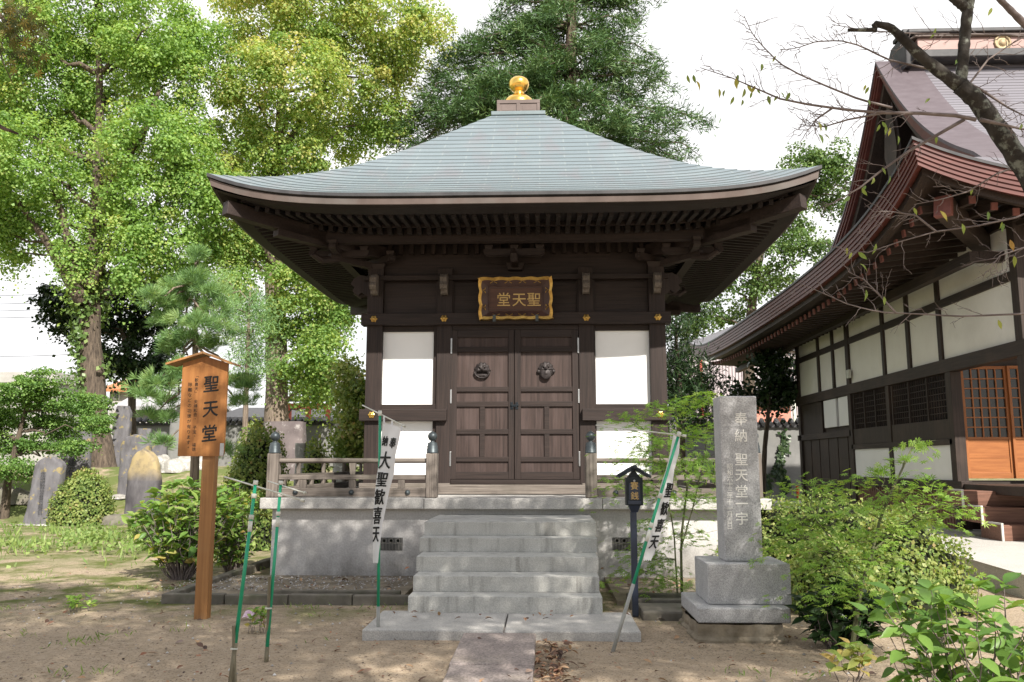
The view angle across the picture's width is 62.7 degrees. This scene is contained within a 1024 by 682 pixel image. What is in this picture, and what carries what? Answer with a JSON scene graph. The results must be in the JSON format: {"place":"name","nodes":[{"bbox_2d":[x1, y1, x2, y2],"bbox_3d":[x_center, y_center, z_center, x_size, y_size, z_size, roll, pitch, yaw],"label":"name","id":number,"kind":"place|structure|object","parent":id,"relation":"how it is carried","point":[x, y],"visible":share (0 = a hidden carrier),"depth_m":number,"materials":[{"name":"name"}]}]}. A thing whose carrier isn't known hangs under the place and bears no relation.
{"place":"outdoors","nodes":[
{"label":"outdoors","id":0,"kind":"place"},
{"bbox_2d":[0,347,147,356],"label":"overhead wire","id":1,"kind":"object","parent":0,"point":[40,355],"visible":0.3,"depth_m":68.01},
{"bbox_2d":[0,516,271,572],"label":"grass","id":2,"kind":"structure","parent":0,"point":[53,530],"depth_m":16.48,"materials":[{"name":"green plant"}]},
{"bbox_2d":[0,465,1023,681],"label":"ground","id":3,"kind":"structure","parent":0,"point":[341,665],"depth_m":7.33,"materials":[{"name":"brown soil"}]},
{"bbox_2d":[0,487,29,504],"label":"boulder","id":4,"kind":"object","parent":3,"relation":"on","point":[19,496],"visible":0.48,"depth_m":24.37,"materials":[{"name":"stone"}]},
{"bbox_2d":[0,0,56,134],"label":"shade maple","id":5,"kind":"object","parent":3,"relation":"on","point":[10,21],"visible":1,"depth_m":6.18,"materials":[{"name":"green plant"}]},
{"bbox_2d":[0,372,81,464],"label":"house","id":6,"kind":"structure","parent":3,"relation":"on","point":[5,377],"depth_m":71.67,"materials":[{"name":"white plastic"}]},
{"bbox_2d":[18,457,66,525],"bbox_3d":[-12.160,3.926,21.773,1.435,1.839,1.062,-3,-9,22],"label":"gravestone","id":7,"kind":"object","parent":3,"relation":"on","point":[49,475],"visible":0.74,"depth_m":21.69,"materials":[{"name":"stone"}]},
{"bbox_2d":[0,366,116,518],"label":"maple bush","id":8,"kind":"object","parent":3,"relation":"on","point":[20,443],"visible":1,"depth_m":23.39,"materials":[{"name":"green plant"}]},
{"bbox_2d":[59,422,92,483],"bbox_3d":[-13.536,3.529,26.021,1.012,2.019,0.348,0,-8,2],"label":"gravestone","id":9,"kind":"object","parent":3,"relation":"on","point":[75,465],"visible":0.27,"depth_m":25.87,"materials":[{"name":"stone"}]},
{"bbox_2d":[43,466,118,525],"bbox_3d":[-11.159,4.038,21.835,1.839,1.562,1.643,0,-8,2],"label":"azalea bush","id":10,"kind":"object","parent":3,"relation":"on","point":[84,498],"visible":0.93,"depth_m":21.45,"materials":[{"name":"green plant"}]},
{"bbox_2d":[66,593,97,612],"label":"seedling","id":11,"kind":"object","parent":3,"relation":"on","point":[72,602],"visible":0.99,"depth_m":8.87,"materials":[{"name":"green plant"}]},
{"bbox_2d":[26,274,186,434],"bbox_3d":[-15.690,1.015,33.808,6.996,8.556,4.674,0,-8,2],"label":"camellia tree","id":12,"kind":"object","parent":3,"relation":"on","point":[126,362],"visible":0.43,"depth_m":33.26,"materials":[{"name":"green plant"}]},
{"bbox_2d":[0,0,236,467],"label":"ginkgo tree","id":13,"kind":"object","parent":3,"relation":"on","point":[148,60],"visible":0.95,"depth_m":28.91,"materials":[{"name":"green plant"}]},
{"bbox_2d":[100,513,136,524],"bbox_3d":[-10.179,4.646,21.833,1.327,0.332,0.843,0,-8,2],"label":"boulder","id":14,"kind":"object","parent":3,"relation":"on","point":[114,519],"visible":0.45,"depth_m":21.51,"materials":[{"name":"stone"}]},
{"bbox_2d":[112,406,131,466],"bbox_3d":[-13.832,3.395,29.766,0.658,2.193,0.408,0,-8,2],"label":"gravestone","id":15,"kind":"object","parent":3,"relation":"on","point":[122,428],"visible":0.56,"depth_m":29.65,"materials":[{"name":"stone"}]},
{"bbox_2d":[112,434,151,498],"bbox_3d":[-11.529,3.759,25.215,1.040,1.910,1.003,-4,-9,24],"label":"gravestone","id":16,"kind":"object","parent":3,"relation":"on","point":[131,446],"visible":0.51,"depth_m":25.26,"materials":[{"name":"stone"}]},
{"bbox_2d":[106,381,173,437],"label":"house","id":17,"kind":"structure","parent":3,"relation":"on","point":[121,397],"depth_m":63.17,"materials":[{"name":"beige paint"}]},
{"bbox_2d":[113,392,119,399],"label":"window","id":18,"kind":"structure","parent":17,"relation":"in","point":[118,396],"depth_m":63.15,"materials":[{"name":"grey glass"}]},
{"bbox_2d":[124,450,161,514],"bbox_3d":[-10.486,4.028,23.581,1.210,1.952,1.061,0,-8,2],"label":"gravestone","id":19,"kind":"object","parent":3,"relation":"on","point":[144,472],"visible":0.64,"depth_m":23.55,"materials":[{"name":"stone"}]},
{"bbox_2d":[138,428,151,442],"bbox_3d":[-13.456,3.917,30.734,0.547,1.434,0.305,0,-8,2],"label":"gravestone","id":20,"kind":"object","parent":3,"relation":"on","point":[143,431],"visible":0.2,"depth_m":30.71,"materials":[{"name":"stone"}]},
{"bbox_2d":[135,505,184,527],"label":"leafy clump","id":21,"kind":"object","parent":3,"relation":"on","point":[155,512],"visible":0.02,"depth_m":19.73,"materials":[{"name":"green plant"}]},
{"bbox_2d":[152,432,167,455],"bbox_3d":[-12.745,3.937,30.401,0.648,1.297,0.311,0,-8,2],"label":"gravestone","id":22,"kind":"object","parent":3,"relation":"on","point":[157,450],"visible":0.3,"depth_m":30.29,"materials":[{"name":"stone"}]},
{"bbox_2d":[157,454,170,462],"bbox_3d":[-11.546,3.960,27.371,1.020,0.554,0.811,-4,-9,24],"label":"boulder","id":23,"kind":"object","parent":3,"relation":"on","point":[163,457],"visible":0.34,"depth_m":27.23,"materials":[{"name":"stone"}]},
{"bbox_2d":[112,384,231,422],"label":"house","id":24,"kind":"structure","parent":3,"relation":"on","point":[125,402],"depth_m":48.73,"materials":[{"name":"white paint"}]},
{"bbox_2d":[160,458,185,472],"bbox_3d":[-10.946,4.014,27.132,0.944,0.465,0.811,0,-8,2],"label":"boulder","id":25,"kind":"object","parent":3,"relation":"on","point":[176,465],"visible":0.89,"depth_m":26.85,"materials":[{"name":"stone"}]},
{"bbox_2d":[167,416,179,458],"bbox_3d":[-11.680,3.520,29.456,0.712,1.853,0.400,0,-8,2],"label":"gravestone","id":26,"kind":"object","parent":3,"relation":"on","point":[173,428],"visible":0.2,"depth_m":29.31,"materials":[{"name":"white stone"}]},
{"bbox_2d":[166,582,195,592],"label":"kerb","id":27,"kind":"structure","parent":3,"relation":"on","point":[188,588],"depth_m":9.87,"materials":[{"name":"stone"}]},
{"bbox_2d":[121,476,243,579],"bbox_3d":[-4.496,2.566,11.498,1.689,1.417,1.158,0,-8,2],"label":"hydrangea bush","id":28,"kind":"object","parent":3,"relation":"on","point":[168,550],"visible":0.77,"depth_m":11.36,"materials":[{"name":"green plant"}]},
{"bbox_2d":[179,456,190,470],"bbox_3d":[-10.617,3.976,27.448,0.803,0.508,0.778,8,-11,-43],"label":"boulder","id":29,"kind":"object","parent":3,"relation":"on","point":[186,461],"visible":0.42,"depth_m":27.11,"materials":[{"name":"stone"}]},
{"bbox_2d":[119,242,262,532],"bbox_3d":[-5.846,1.028,15.504,2.552,5.750,2.076,0,-8,2],"label":"pine tree","id":30,"kind":"object","parent":3,"relation":"on","point":[195,279],"visible":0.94,"depth_m":15.57,"materials":[{"name":"green plant"}]},
{"bbox_2d":[161,593,226,604],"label":"kerb","id":31,"kind":"structure","parent":3,"relation":"on","point":[188,598],"depth_m":9.39,"materials":[{"name":"stone"}]},
{"bbox_2d":[199,456,201,469],"bbox_3d":[-10.216,3.987,27.532,0.841,0.477,0.781,0,-8,2],"label":"boulder","id":32,"kind":"object","parent":3,"relation":"on","point":[200,463],"visible":0.16,"depth_m":27.20,"materials":[{"name":"stone"}]},
{"bbox_2d":[165,351,240,618],"bbox_3d":[-3.258,1.515,8.692,0.707,2.812,0.250,0,-8,2],"label":"sign board","id":33,"kind":"object","parent":3,"relation":"on","point":[203,411],"visible":0.99,"depth_m":8.73,"materials":[{"name":"brown wood"}]},
{"bbox_2d":[212,573,231,583],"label":"kerb","id":34,"kind":"structure","parent":3,"relation":"on","point":[218,578],"depth_m":10.94,"materials":[{"name":"stone"}]},
{"bbox_2d":[225,565,254,576],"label":"kerb","id":35,"kind":"structure","parent":3,"relation":"on","point":[239,570],"depth_m":11.73,"materials":[{"name":"stone"}]},
{"bbox_2d":[214,479,268,571],"bbox_3d":[-4.050,2.707,12.282,0.980,1.360,0.853,6,-10,-34],"label":"hydrangea bush","id":36,"kind":"object","parent":3,"relation":"on","point":[230,555],"visible":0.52,"depth_m":12.17,"materials":[{"name":"green plant"}]},
{"bbox_2d":[136,417,358,465],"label":"boundary wall","id":37,"kind":"structure","parent":3,"relation":"on","point":[233,429],"depth_m":34.19,"materials":[{"name":"paint"}]},
{"bbox_2d":[242,610,253,618],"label":"flower","id":38,"kind":"object","parent":3,"relation":"on","point":[247,612],"visible":0.6,"depth_m":8.48,"materials":[{"name":"plant"}]},
{"bbox_2d":[210,259,295,443],"bbox_3d":[-6.489,1.339,20.210,2.256,6.888,2.604,3,-9,-22],"label":"cypress tree","id":39,"kind":"object","parent":3,"relation":"on","point":[248,357],"visible":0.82,"depth_m":20.43,"materials":[{"name":"green plant"}]},
{"bbox_2d":[220,413,290,539],"bbox_3d":[-5.388,2.855,17.765,1.527,2.666,1.406,5,-9,-29],"label":"azalea bush","id":40,"kind":"object","parent":3,"relation":"on","point":[248,465],"visible":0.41,"depth_m":17.59,"materials":[{"name":"green plant"}]},
{"bbox_2d":[244,606,266,632],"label":"seedling","id":41,"kind":"object","parent":3,"relation":"on","point":[256,610],"visible":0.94,"depth_m":7.84,"materials":[{"name":"green plant"}]},
{"bbox_2d":[241,479,271,550],"bbox_3d":[-4.703,3.196,15.417,0.823,1.309,0.726,0,-8,2],"label":"azalea bush","id":42,"kind":"object","parent":3,"relation":"on","point":[264,528],"visible":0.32,"depth_m":15.22,"materials":[{"name":"green plant"}]},
{"bbox_2d":[225,594,289,604],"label":"kerb","id":43,"kind":"structure","parent":3,"relation":"on","point":[256,599],"depth_m":9.36,"materials":[{"name":"stone"}]},
{"bbox_2d":[248,558,270,571],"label":"kerb","id":44,"kind":"structure","parent":3,"relation":"on","point":[265,563],"depth_m":12.50,"materials":[{"name":"stone"}]},
{"bbox_2d":[224,476,304,681],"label":"banner pole","id":45,"kind":"object","parent":3,"relation":"on","point":[233,669],"visible":1,"depth_m":6.13,"materials":[{"name":"green plastic"}]},
{"bbox_2d":[226,407,334,422],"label":"house","id":46,"kind":"structure","parent":3,"relation":"on","point":[233,414],"depth_m":53.50,"materials":[{"name":"paint"}]},
{"bbox_2d":[262,421,306,480],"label":"stone block","id":47,"kind":"structure","parent":3,"relation":"on","point":[294,432],"depth_m":26.25,"materials":[{"name":"grey stone"}]},
{"bbox_2d":[264,481,306,662],"bbox_3d":[-1.925,1.873,6.814,0.166,1.461,0.643,8,-11,-43],"label":"banner pole","id":48,"kind":"object","parent":3,"relation":"on","point":[271,579],"visible":0.9,"depth_m":6.76,"materials":[{"name":"green plastic"}]},
{"bbox_2d":[293,443,306,485],"bbox_3d":[-4.942,3.420,19.532,0.277,2.084,0.248,0,-8,2],"label":"stone stake","id":49,"kind":"object","parent":3,"relation":"on","point":[300,449],"visible":0.21,"depth_m":19.57,"materials":[{"name":"grey stone"}]},
{"bbox_2d":[190,575,412,594],"bbox_3d":[-2.493,3.087,10.418,2.553,0.100,1.934,0,-8,2],"label":"gravel strip","id":50,"kind":"object","parent":3,"relation":"on","point":[407,589],"visible":0.29,"depth_m":10.62,"materials":[{"name":"gravel"}]},
{"bbox_2d":[288,398,331,419],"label":"building","id":51,"kind":"structure","parent":3,"relation":"on","point":[309,412],"depth_m":44.39,"materials":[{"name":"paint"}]},
{"bbox_2d":[302,432,330,484],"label":"azalea bush","id":52,"kind":"object","parent":3,"relation":"on","point":[314,467],"visible":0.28,"depth_m":18.89,"materials":[{"name":"green plant"}]},
{"bbox_2d":[288,593,352,604],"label":"kerb","id":53,"kind":"structure","parent":3,"relation":"on","point":[318,599],"depth_m":9.34,"materials":[{"name":"stone"}]},
{"bbox_2d":[187,0,458,438],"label":"ginkgo tree","id":54,"kind":"object","parent":3,"relation":"on","point":[267,61],"visible":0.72,"depth_m":31.56,"materials":[{"name":"green plant"}]},
{"bbox_2d":[267,589,400,594],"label":"kerb","id":55,"kind":"structure","parent":3,"relation":"on","point":[291,591],"depth_m":9.64,"materials":[{"name":"stone"}]},
{"bbox_2d":[313,353,365,480],"bbox_3d":[-3.761,2.463,19.716,1.866,4.521,2.921,2,-8,-11],"label":"osmanthus bush","id":56,"kind":"object","parent":3,"relation":"on","point":[348,392],"visible":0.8,"depth_m":19.58,"materials":[{"name":"green plant"}]},
{"bbox_2d":[332,381,349,481],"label":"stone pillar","id":57,"kind":"structure","parent":3,"relation":"on","point":[337,467],"depth_m":21.97,"materials":[{"name":"grey stone"}]},
{"bbox_2d":[353,594,408,605],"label":"kerb","id":58,"kind":"structure","parent":3,"relation":"on","point":[367,599],"depth_m":9.31,"materials":[{"name":"stone"}]},
{"bbox_2d":[362,405,405,626],"bbox_3d":[-1.214,1.653,7.795,0.747,2.163,0.165,-7,-11,39],"label":"banner","id":59,"kind":"object","parent":3,"relation":"on","point":[388,440],"visible":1,"depth_m":7.73,"materials":[{"name":"white fabric"}]},
{"bbox_2d":[362,610,506,640],"bbox_3d":[-0.692,2.717,7.964,1.261,0.144,0.988,0,-8,2],"label":"stone landing","id":60,"kind":"object","parent":3,"relation":"on","point":[401,625],"visible":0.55,"depth_m":7.69,"materials":[{"name":"stone"}]},
{"bbox_2d":[393,567,630,620],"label":"fallen leaves","id":61,"kind":"object","parent":60,"relation":"on","point":[525,619],"visible":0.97,"depth_m":8.06,"materials":[{"name":"brown plant"}]},
{"bbox_2d":[0,560,886,681],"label":"grass","id":62,"kind":"structure","parent":3,"relation":"on","point":[77,639],"depth_m":7.55,"materials":[{"name":"green plant"}]},
{"bbox_2d":[443,665,533,681],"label":"path slab","id":63,"kind":"structure","parent":3,"relation":"on","point":[475,673],"depth_m":6.04,"materials":[{"name":"stone"}]},
{"bbox_2d":[449,628,535,669],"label":"path slab","id":64,"kind":"structure","parent":3,"relation":"on","point":[503,648],"depth_m":6.80,"materials":[{"name":"stone"}]},
{"bbox_2d":[12,575,978,681],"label":"gravel","id":65,"kind":"structure","parent":3,"relation":"on","point":[250,584],"depth_m":10.21,"materials":[{"name":"grey gravel"}]},
{"bbox_2d":[0,573,999,681],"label":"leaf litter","id":66,"kind":"object","parent":3,"relation":"on","point":[339,646],"visible":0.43,"depth_m":7.01,"materials":[{"name":"brown plant"}]},
{"bbox_2d":[7,563,995,681],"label":"fallen leaves","id":67,"kind":"object","parent":3,"relation":"on","point":[558,670],"visible":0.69,"depth_m":6.64,"materials":[{"name":"brown plant"}]},
{"bbox_2d":[207,76,821,618],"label":"shrine hall","id":68,"kind":"structure","parent":3,"relation":"on","point":[499,474],"depth_m":12.79,"materials":[{"name":"wood"}]},
{"bbox_2d":[449,330,513,478],"bbox_3d":[-0.465,0.970,13.003,0.991,2.310,0.120,0,-8,2],"label":"door leaf","id":69,"kind":"structure","parent":68,"relation":"in","point":[482,375],"depth_m":13.02,"materials":[{"name":"brown wood"}]},
{"bbox_2d":[478,276,552,321],"bbox_3d":[0.056,-0.643,13.044,1.170,0.695,0.242,0,-8,2],"label":"name plaque","id":70,"kind":"object","parent":68,"relation":"attached to","point":[518,298],"visible":1,"depth_m":13.03,"materials":[{"name":"gold wood"}]},
{"bbox_2d":[515,330,579,478],"bbox_3d":[0.541,0.964,12.964,1.003,2.310,0.122,0,-8,2],"label":"door leaf","id":71,"kind":"structure","parent":68,"relation":"in","point":[547,393],"depth_m":12.98,"materials":[{"name":"brown wood"}]},
{"bbox_2d":[377,0,720,164],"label":"fir tree","id":72,"kind":"object","parent":3,"relation":"on","point":[547,45],"visible":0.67,"depth_m":33.75,"materials":[{"name":"green plant"}]},
{"bbox_2d":[504,612,640,641],"bbox_3d":[0.556,2.713,7.922,1.213,0.140,0.978,0,-8,2],"label":"stone landing","id":73,"kind":"object","parent":3,"relation":"on","point":[584,627],"visible":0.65,"depth_m":7.66,"materials":[{"name":"stone"}]},
{"bbox_2d":[616,465,650,616],"bbox_3d":[1.276,2.062,8.717,0.349,1.538,0.296,0,-8,2],"label":"lantern post","id":74,"kind":"object","parent":3,"relation":"on","point":[633,490],"visible":1,"depth_m":8.72,"materials":[{"name":"black metal"}]},
{"bbox_2d":[629,483,639,499],"bbox_3d":[1.274,1.563,8.733,0.116,0.171,0.007,0,-8,2],"label":"window","id":75,"kind":"structure","parent":74,"relation":"in","point":[630,484],"depth_m":8.73,"materials":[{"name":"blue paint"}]},
{"bbox_2d":[596,425,686,651],"bbox_3d":[1.184,1.722,7.577,0.782,1.965,0.777,0,-8,2],"label":"banner pole","id":76,"kind":"object","parent":3,"relation":"on","point":[654,531],"visible":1,"depth_m":7.42,"materials":[{"name":"white plastic"}]},
{"bbox_2d":[604,577,695,605],"bbox_3d":[2.450,3.062,10.233,2.500,0.095,1.934,0,-8,2],"label":"gravel strip","id":77,"kind":"object","parent":3,"relation":"on","point":[619,597],"visible":0.14,"depth_m":10.31,"materials":[{"name":"gravel"}]},
{"bbox_2d":[579,390,722,601],"bbox_3d":[1.802,1.900,9.676,2.081,2.700,1.434,0,-8,2],"label":"maple sapling","id":78,"kind":"object","parent":3,"relation":"on","point":[691,496],"visible":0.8,"depth_m":9.65,"materials":[{"name":"green plant"}]},
{"bbox_2d":[626,593,680,598],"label":"kerb","id":79,"kind":"structure","parent":3,"relation":"on","point":[664,595],"depth_m":9.40,"materials":[{"name":"stone"}]},
{"bbox_2d":[629,598,680,609],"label":"kerb","id":80,"kind":"structure","parent":3,"relation":"on","point":[661,600],"depth_m":9.06,"materials":[{"name":"stone"}]},
{"bbox_2d":[639,603,682,620],"bbox_3d":[1.854,2.826,8.650,1.070,0.165,0.530,0,-8,2],"label":"kerb","id":81,"kind":"object","parent":3,"relation":"on","point":[664,611],"visible":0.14,"depth_m":8.43,"materials":[{"name":"grey concrete"}]},
{"bbox_2d":[666,295,735,474],"bbox_3d":[5.098,1.560,24.959,4.316,7.822,3.208,7,-11,-38],"label":"evergreen bush","id":82,"kind":"object","parent":3,"relation":"on","point":[682,385],"visible":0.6,"depth_m":24.74,"materials":[{"name":"green plant"}]},
{"bbox_2d":[666,338,797,439],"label":"house","id":83,"kind":"structure","parent":3,"relation":"on","point":[731,370],"depth_m":55.73,"materials":[{"name":"paint"}]},
{"bbox_2d":[678,396,791,643],"bbox_3d":[2.076,1.658,8.001,0.926,2.250,1.047,0,-8,2],"label":"stone monument","id":84,"kind":"object","parent":3,"relation":"on","point":[731,586],"visible":0.97,"depth_m":7.83,"materials":[{"name":"stone"}]},
{"bbox_2d":[684,418,801,500],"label":"boundary wall","id":85,"kind":"structure","parent":3,"relation":"on","point":[783,453],"depth_m":30.37,"materials":[{"name":"tile"}]},
{"bbox_2d":[712,389,790,421],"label":"house","id":86,"kind":"structure","parent":3,"relation":"on","point":[786,416],"depth_m":43.42,"materials":[{"name":"paint"}]},
{"bbox_2d":[716,347,797,497],"bbox_3d":[8.186,2.839,26.761,3.704,5.811,2.600,5,-10,-32],"label":"tree","id":87,"kind":"object","parent":3,"relation":"on","point":[777,383],"visible":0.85,"depth_m":26.57,"materials":[{"name":"green plant"}]},
{"bbox_2d":[667,136,858,394],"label":"broadleaf tree","id":88,"kind":"object","parent":3,"relation":"on","point":[834,169],"visible":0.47,"depth_m":42.29,"materials":[{"name":"green plant"}]},
{"bbox_2d":[714,489,840,562],"bbox_3d":[3.761,2.602,11.241,2.370,1.301,2.179,0,-8,2],"label":"hedge mound","id":89,"kind":"object","parent":3,"relation":"on","point":[774,533],"visible":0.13,"depth_m":10.85,"materials":[{"name":"green plant"}]},
{"bbox_2d":[785,576,890,650],"bbox_3d":[2.803,2.349,7.226,0.892,0.611,0.739,0,-8,2],"label":"aucuba bush","id":90,"kind":"object","parent":3,"relation":"on","point":[831,624],"visible":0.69,"depth_m":7.11,"materials":[{"name":"green plant"}]},
{"bbox_2d":[788,530,904,621],"bbox_3d":[3.501,2.461,8.998,1.246,0.925,1.332,-3,-9,19],"label":"hedge mound","id":91,"kind":"object","parent":3,"relation":"on","point":[795,566],"visible":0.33,"depth_m":8.71,"materials":[{"name":"green plant"}]},
{"bbox_2d":[821,637,876,681],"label":"hydrangea bush","id":92,"kind":"object","parent":3,"relation":"on","point":[866,658],"visible":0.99,"depth_m":5.73,"materials":[{"name":"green plant"}]},
{"bbox_2d":[686,0,1023,333],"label":"cherry tree","id":93,"kind":"object","parent":3,"relation":"on","point":[993,122],"visible":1,"depth_m":6.25,"materials":[{"name":"brown plant"}]},
{"bbox_2d":[689,27,1023,541],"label":"temple building","id":94,"kind":"structure","parent":3,"relation":"on","point":[872,388],"depth_m":17.55,"materials":[{"name":"brown wood"}]},
{"bbox_2d":[852,387,887,443],"bbox_3d":[8.797,1.858,20.580,0.092,1.297,2.225,0,-8,2],"label":"window","id":95,"kind":"structure","parent":94,"relation":"in","point":[869,407],"depth_m":20.57,"materials":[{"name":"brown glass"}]},
{"bbox_2d":[890,373,948,441],"bbox_3d":[8.696,1.471,17.926,0.092,1.297,2.795,0,-8,2],"label":"window","id":96,"kind":"structure","parent":94,"relation":"in","point":[919,406],"depth_m":17.84,"materials":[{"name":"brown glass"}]},
{"bbox_2d":[960,366,1014,477],"bbox_3d":[9.236,1.573,16.353,0.873,2.176,0.055,0,-8,2],"label":"sliding door","id":97,"kind":"structure","parent":94,"relation":"in","point":[984,388],"depth_m":16.35,"materials":[{"name":"orange wood"}]},
{"bbox_2d":[1005,366,1023,478],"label":"sliding door","id":98,"kind":"structure","parent":94,"relation":"in","point":[1012,377],"depth_m":16.29,"materials":[{"name":"orange wood"}]},
{"bbox_2d":[747,437,995,642],"bbox_3d":[3.130,1.734,7.348,2.116,1.804,1.697,0,-8,2],"label":"maple sapling","id":99,"kind":"object","parent":3,"relation":"on","point":[860,510],"visible":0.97,"depth_m":7.26,"materials":[{"name":"green plant"}]},
{"bbox_2d":[795,489,949,553],"bbox_3d":[4.395,2.505,10.647,2.114,1.290,2.115,0,-8,2],"label":"hedge mound","id":100,"kind":"object","parent":3,"relation":"on","point":[851,520],"visible":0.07,"depth_m":10.46,"materials":[{"name":"green plant"}]},
{"bbox_2d":[843,501,988,620],"bbox_3d":[4.333,2.360,9.258,1.688,1.191,1.744,-7,-11,41],"label":"hedge mound","id":101,"kind":"object","parent":3,"relation":"on","point":[931,563],"visible":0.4,"depth_m":8.96,"materials":[{"name":"green plant"}]},
{"bbox_2d":[846,572,1023,681],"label":"hydrangea bush","id":102,"kind":"object","parent":3,"relation":"on","point":[1005,647],"visible":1,"depth_m":4.70,"materials":[{"name":"green plant"}]},
{"bbox_2d":[0,0,1023,409],"label":"sky","id":103,"kind":"structure","parent":0,"point":[751,138],"materials":[{"name":"white"}]},
{"bbox_2d":[792,400,795,421],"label":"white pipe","id":104,"kind":"object","parent":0,"point":[794,413],"visible":0.03,"depth_m":42.34,"materials":[{"name":"plastic"}]},
{"bbox_2d":[773,501,1023,598],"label":"pavement","id":105,"kind":"structure","parent":0,"point":[998,559],"depth_m":11.61,"materials":[{"name":"beige concrete"}]}
]}

